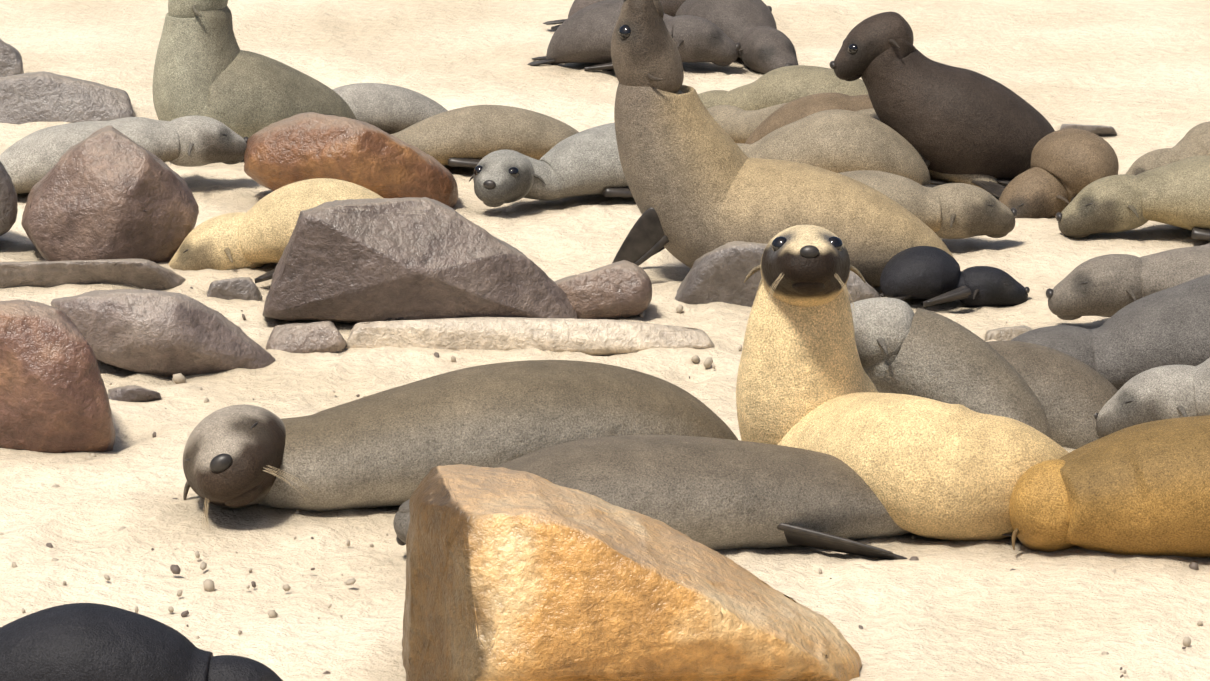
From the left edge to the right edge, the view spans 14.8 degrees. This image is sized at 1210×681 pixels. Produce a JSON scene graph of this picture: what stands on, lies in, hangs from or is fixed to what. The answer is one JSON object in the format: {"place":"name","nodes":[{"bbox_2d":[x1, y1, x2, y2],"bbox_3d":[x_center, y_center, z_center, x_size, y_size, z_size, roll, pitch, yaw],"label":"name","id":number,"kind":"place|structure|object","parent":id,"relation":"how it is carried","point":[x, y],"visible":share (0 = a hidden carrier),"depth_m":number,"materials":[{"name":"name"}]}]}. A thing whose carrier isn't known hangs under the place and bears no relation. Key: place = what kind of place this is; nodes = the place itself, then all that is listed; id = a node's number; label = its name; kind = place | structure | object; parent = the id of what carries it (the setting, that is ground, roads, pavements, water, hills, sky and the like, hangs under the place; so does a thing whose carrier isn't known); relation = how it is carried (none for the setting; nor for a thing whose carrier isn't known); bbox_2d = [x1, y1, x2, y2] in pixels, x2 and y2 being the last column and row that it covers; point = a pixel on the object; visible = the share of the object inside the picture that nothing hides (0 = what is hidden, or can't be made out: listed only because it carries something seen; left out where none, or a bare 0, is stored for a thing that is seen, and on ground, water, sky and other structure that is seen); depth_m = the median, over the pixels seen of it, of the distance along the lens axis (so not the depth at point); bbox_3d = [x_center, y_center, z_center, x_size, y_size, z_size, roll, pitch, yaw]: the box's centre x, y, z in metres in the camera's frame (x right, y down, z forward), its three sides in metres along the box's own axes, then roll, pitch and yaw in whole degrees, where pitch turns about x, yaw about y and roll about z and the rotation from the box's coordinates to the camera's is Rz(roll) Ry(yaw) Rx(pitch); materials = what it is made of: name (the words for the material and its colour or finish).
{"place":"outdoors","nodes":[
{"label":"outdoors","id":0,"kind":"place"},
{"bbox_2d":[0,0,1209,680],"bbox_3d":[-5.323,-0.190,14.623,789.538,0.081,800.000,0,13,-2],"label":"sand ground","id":1,"kind":"structure","parent":0,"point":[1134,74],"depth_m":13.34,"materials":[{"name":"beige sand"}]},
{"bbox_2d":[0,161,17,235],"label":"rock","id":2,"kind":"object","parent":1,"relation":"on","point":[8,206],"visible":1,"depth_m":14.99,"materials":[{"name":"grey stone"}]},
{"bbox_2d":[0,39,23,76],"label":"rock","id":3,"kind":"object","parent":1,"relation":"on","point":[11,62],"visible":0.67,"depth_m":18.06,"materials":[{"name":"grey stone"}]},
{"bbox_2d":[0,299,115,452],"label":"rock","id":4,"kind":"object","parent":1,"relation":"on","point":[54,398],"visible":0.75,"depth_m":12.34,"materials":[{"name":"brown stone"}]},
{"bbox_2d":[0,71,135,124],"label":"rock","id":5,"kind":"object","parent":1,"relation":"on","point":[41,96],"visible":0.83,"depth_m":17.35,"materials":[{"name":"grey stone"}]},
{"bbox_2d":[0,259,185,289],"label":"rock","id":6,"kind":"object","parent":1,"relation":"on","point":[145,274],"visible":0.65,"depth_m":14.42,"materials":[{"name":"grey stone"}]},
{"bbox_2d":[21,125,198,262],"bbox_3d":[-1.586,-0.438,14.906,0.583,0.504,0.499,0,13,-2],"label":"rock","id":7,"kind":"object","parent":1,"relation":"on","point":[108,192],"visible":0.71,"depth_m":14.72,"materials":[{"name":"brown stone"}]},
{"bbox_2d":[0,115,248,193],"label":"seal","id":8,"kind":"object","parent":1,"relation":"on","point":[29,161],"visible":0.65,"depth_m":15.91,"materials":[{"name":"fur"}]},
{"bbox_2d":[108,385,160,401],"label":"rock","id":9,"kind":"object","parent":1,"relation":"on","point":[132,393],"visible":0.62,"depth_m":12.98,"materials":[{"name":"grey stone"}]},
{"bbox_2d":[0,603,282,680],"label":"pup","id":10,"kind":"object","parent":1,"relation":"on","point":[83,642],"visible":1,"depth_m":9.98,"materials":[{"name":"fur"}]},
{"bbox_2d":[51,289,275,376],"bbox_3d":[-1.278,-0.010,13.486,0.668,0.345,0.513,0,13,-2],"label":"rock","id":11,"kind":"object","parent":1,"relation":"on","point":[159,333],"visible":0.77,"depth_m":13.27,"materials":[{"name":"grey stone"}]},
{"bbox_2d":[207,277,260,300],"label":"rock","id":12,"kind":"object","parent":1,"relation":"on","point":[244,288],"visible":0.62,"depth_m":14.30,"materials":[{"name":"grey stone"}]},
{"bbox_2d":[152,0,356,137],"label":"seal","id":13,"kind":"object","parent":1,"relation":"on","point":[205,65],"visible":0.75,"depth_m":16.48,"materials":[{"name":"fur"}]},
{"bbox_2d":[169,178,382,282],"bbox_3d":[-0.941,-0.344,14.730,0.792,0.361,0.624,-6,14,-26],"label":"seal","id":14,"kind":"object","parent":1,"relation":"on","point":[258,233],"visible":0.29,"depth_m":14.66,"materials":[{"name":"fur"}]},
{"bbox_2d":[285,320,320,321],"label":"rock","id":15,"kind":"object","parent":1,"relation":"on","point":[306,321],"depth_m":14.03,"materials":[{"name":"grey stone"}]},
{"bbox_2d":[266,321,345,352],"bbox_3d":[-0.879,0.004,13.683,0.245,0.146,0.244,0,13,-2],"label":"rock","id":16,"kind":"object","parent":1,"relation":"on","point":[324,336],"visible":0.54,"depth_m":13.58,"materials":[{"name":"grey stone"}]},
{"bbox_2d":[244,112,458,207],"bbox_3d":[-0.861,-0.592,15.784,0.731,0.396,0.506,0,13,-2],"label":"rock","id":17,"kind":"object","parent":1,"relation":"on","point":[312,145],"visible":0.73,"depth_m":15.58,"materials":[{"name":"brown stone"}]},
{"bbox_2d":[332,83,447,133],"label":"seal","id":18,"kind":"object","parent":1,"relation":"on","point":[390,109],"visible":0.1,"depth_m":16.91,"materials":[{"name":"fur"}]},
{"bbox_2d":[384,317,403,320],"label":"rock","id":19,"kind":"object","parent":1,"relation":"on","point":[396,319],"visible":0.15,"depth_m":13.91,"materials":[{"name":"stone"}]},
{"bbox_2d":[262,197,577,323],"bbox_3d":[-0.555,-0.210,14.045,0.960,0.472,0.484,0,13,-2],"label":"rock","id":20,"kind":"object","parent":1,"relation":"on","point":[351,261],"visible":0.81,"depth_m":13.86,"materials":[{"name":"stone"}]},
{"bbox_2d":[183,360,737,529],"bbox_3d":[-0.354,0.268,12.002,1.509,0.398,0.470,-4,13,-19],"label":"seal","id":21,"kind":"object","parent":1,"relation":"on","point":[391,447],"visible":0.79,"depth_m":11.79,"materials":[{"name":"fur"}]},
{"bbox_2d":[390,105,578,167],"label":"seal","id":22,"kind":"object","parent":1,"relation":"on","point":[470,136],"visible":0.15,"depth_m":16.34,"materials":[{"name":"fur"}]},
{"bbox_2d":[345,317,714,355],"bbox_3d":[-0.226,-0.004,13.798,1.110,0.189,0.413,0,13,-2],"label":"rock","id":23,"kind":"object","parent":1,"relation":"on","point":[599,337],"visible":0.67,"depth_m":13.61,"materials":[{"name":"beige stone"}]},
{"bbox_2d":[469,122,632,206],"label":"seal","id":24,"kind":"object","parent":1,"relation":"on","point":[585,162],"visible":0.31,"depth_m":15.74,"materials":[{"name":"fur"}]},
{"bbox_2d":[0,287,1202,677],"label":"debris","id":25,"kind":"object","parent":1,"relation":"on","point":[176,569],"visible":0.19,"depth_m":11.30,"materials":[{"name":"brown"}]},
{"bbox_2d":[554,260,651,318],"bbox_3d":[-0.020,-0.140,14.093,0.324,0.212,0.258,0,13,-2],"label":"rock","id":26,"kind":"object","parent":1,"relation":"on","point":[620,289],"visible":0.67,"depth_m":13.98,"materials":[{"name":"stone"}]},
{"bbox_2d":[402,464,861,680],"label":"rock","id":27,"kind":"object","parent":1,"relation":"on","point":[513,575],"visible":1,"depth_m":10.11,"materials":[{"name":"brown stone"}]},
{"bbox_2d":[527,0,740,70],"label":"seal","id":28,"kind":"object","parent":1,"relation":"on","point":[583,35],"visible":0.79,"depth_m":18.45,"materials":[{"name":"fur"}]},
{"bbox_2d":[543,0,771,29],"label":"seal","id":29,"kind":"object","parent":1,"relation":"on","point":[670,7],"visible":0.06,"depth_m":19.45,"materials":[{"name":"fur"}]},
{"bbox_2d":[393,435,1011,559],"bbox_3d":[0.266,0.379,11.484,1.577,0.291,0.412,-1,13,-6],"label":"seal","id":30,"kind":"object","parent":1,"relation":"on","point":[717,494],"visible":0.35,"depth_m":11.37,"materials":[{"name":"fur"}]},
{"bbox_2d":[675,0,798,73],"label":"seal","id":31,"kind":"object","parent":1,"relation":"on","point":[750,28],"visible":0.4,"depth_m":18.64,"materials":[{"name":"fur"}]},
{"bbox_2d":[675,241,879,306],"bbox_3d":[0.532,-0.191,14.374,0.668,0.301,0.440,0,13,-2],"label":"rock","id":32,"kind":"object","parent":1,"relation":"on","point":[719,274],"visible":0.44,"depth_m":14.19,"materials":[{"name":"grey stone"}]},
{"bbox_2d":[611,0,953,286],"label":"seal","id":33,"kind":"object","parent":1,"relation":"on","point":[700,182],"visible":0.73,"depth_m":14.37,"materials":[{"name":"fur"}]},
{"bbox_2d":[698,65,867,109],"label":"seal","id":34,"kind":"object","parent":1,"relation":"on","point":[782,85],"visible":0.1,"depth_m":17.05,"materials":[{"name":"fur"}]},
{"bbox_2d":[745,92,872,144],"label":"seal","id":35,"kind":"object","parent":1,"relation":"on","point":[794,111],"visible":0.08,"depth_m":16.37,"materials":[{"name":"fur"}]},
{"bbox_2d":[736,109,950,187],"bbox_3d":[0.725,-0.618,15.987,0.977,0.347,0.410,0,13,-2],"label":"seal","id":36,"kind":"object","parent":1,"relation":"on","point":[837,140],"visible":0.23,"depth_m":15.84,"materials":[{"name":"fur"}]},
{"bbox_2d":[707,102,1012,197],"bbox_3d":[0.902,-0.709,16.418,0.435,0.265,1.684,-12,17,-43],"label":"seal","id":37,"kind":"object","parent":1,"relation":"on","point":[738,125],"visible":0.21,"depth_m":16.64,"materials":[{"name":"fur"}]},
{"bbox_2d":[736,225,1068,540],"bbox_3d":[0.731,0.126,11.722,0.985,0.796,0.531,11,17,40],"label":"seal","id":38,"kind":"object","parent":1,"relation":"on","point":[926,467],"visible":0.81,"depth_m":11.60,"materials":[{"name":"fur"}]},
{"bbox_2d":[839,170,1016,238],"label":"seal","id":39,"kind":"object","parent":1,"relation":"on","point":[955,211],"visible":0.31,"depth_m":14.95,"materials":[{"name":"fur"}]},
{"bbox_2d":[829,12,1054,178],"bbox_3d":[1.175,-0.834,16.073,0.811,0.601,0.386,0,13,-2],"label":"seal","id":40,"kind":"object","parent":1,"relation":"on","point":[942,118],"visible":0.88,"depth_m":15.95,"materials":[{"name":"fur"}]},
{"bbox_2d":[850,297,1052,439],"bbox_3d":[0.839,0.119,12.260,0.675,0.464,0.305,0,13,-2],"label":"seal","id":41,"kind":"object","parent":1,"relation":"on","point":[902,348],"visible":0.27,"depth_m":12.15,"materials":[{"name":"fur"}]},
{"bbox_2d":[880,246,1029,306],"bbox_3d":[1.067,-0.190,14.258,0.462,0.192,0.264,0,13,-2],"label":"sea lion pup","id":42,"kind":"object","parent":1,"relation":"on","point":[934,275],"visible":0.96,"depth_m":14.21,"materials":[{"name":"fur"}]},
{"bbox_2d":[984,325,1032,341],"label":"rock","id":43,"kind":"object","parent":1,"relation":"on","point":[1005,334],"visible":0.4,"depth_m":13.67,"materials":[{"name":"beige stone"}]},
{"bbox_2d":[987,341,1117,448],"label":"seal","id":44,"kind":"object","parent":1,"relation":"on","point":[1073,395],"visible":0.21,"depth_m":12.53,"materials":[{"name":"fur"}]},
{"bbox_2d":[999,128,1118,218],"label":"seal","id":45,"kind":"object","parent":1,"relation":"on","point":[1068,165],"visible":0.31,"depth_m":15.58,"materials":[{"name":"fur"}]},
{"bbox_2d":[1060,124,1116,135],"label":"rock","id":46,"kind":"object","parent":1,"relation":"on","point":[1100,130],"visible":0.46,"depth_m":17.09,"materials":[{"name":"grey stone"}]},
{"bbox_2d":[1009,415,1209,557],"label":"seal","id":47,"kind":"object","parent":1,"relation":"on","point":[1141,489],"visible":0.88,"depth_m":11.31,"materials":[{"name":"fur"}]},
{"bbox_2d":[1010,274,1209,389],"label":"seal","id":48,"kind":"object","parent":1,"relation":"on","point":[1119,349],"visible":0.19,"depth_m":12.87,"materials":[{"name":"fur"}]},
{"bbox_2d":[1046,243,1209,319],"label":"seal","id":49,"kind":"object","parent":1,"relation":"on","point":[1109,285],"visible":0.85,"depth_m":13.72,"materials":[{"name":"fur"}]},
{"bbox_2d":[1055,155,1209,239],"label":"seal","id":50,"kind":"object","parent":1,"relation":"on","point":[1177,193],"visible":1,"depth_m":15.09,"materials":[{"name":"fur"}]},
{"bbox_2d":[1094,358,1209,437],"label":"seal","id":51,"kind":"object","parent":1,"relation":"on","point":[1165,392],"visible":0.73,"depth_m":12.44,"materials":[{"name":"fur"}]},
{"bbox_2d":[1126,121,1209,174],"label":"seal","id":52,"kind":"object","parent":1,"relation":"on","point":[1194,141],"visible":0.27,"depth_m":16.07,"materials":[{"name":"fur"}]}
]}

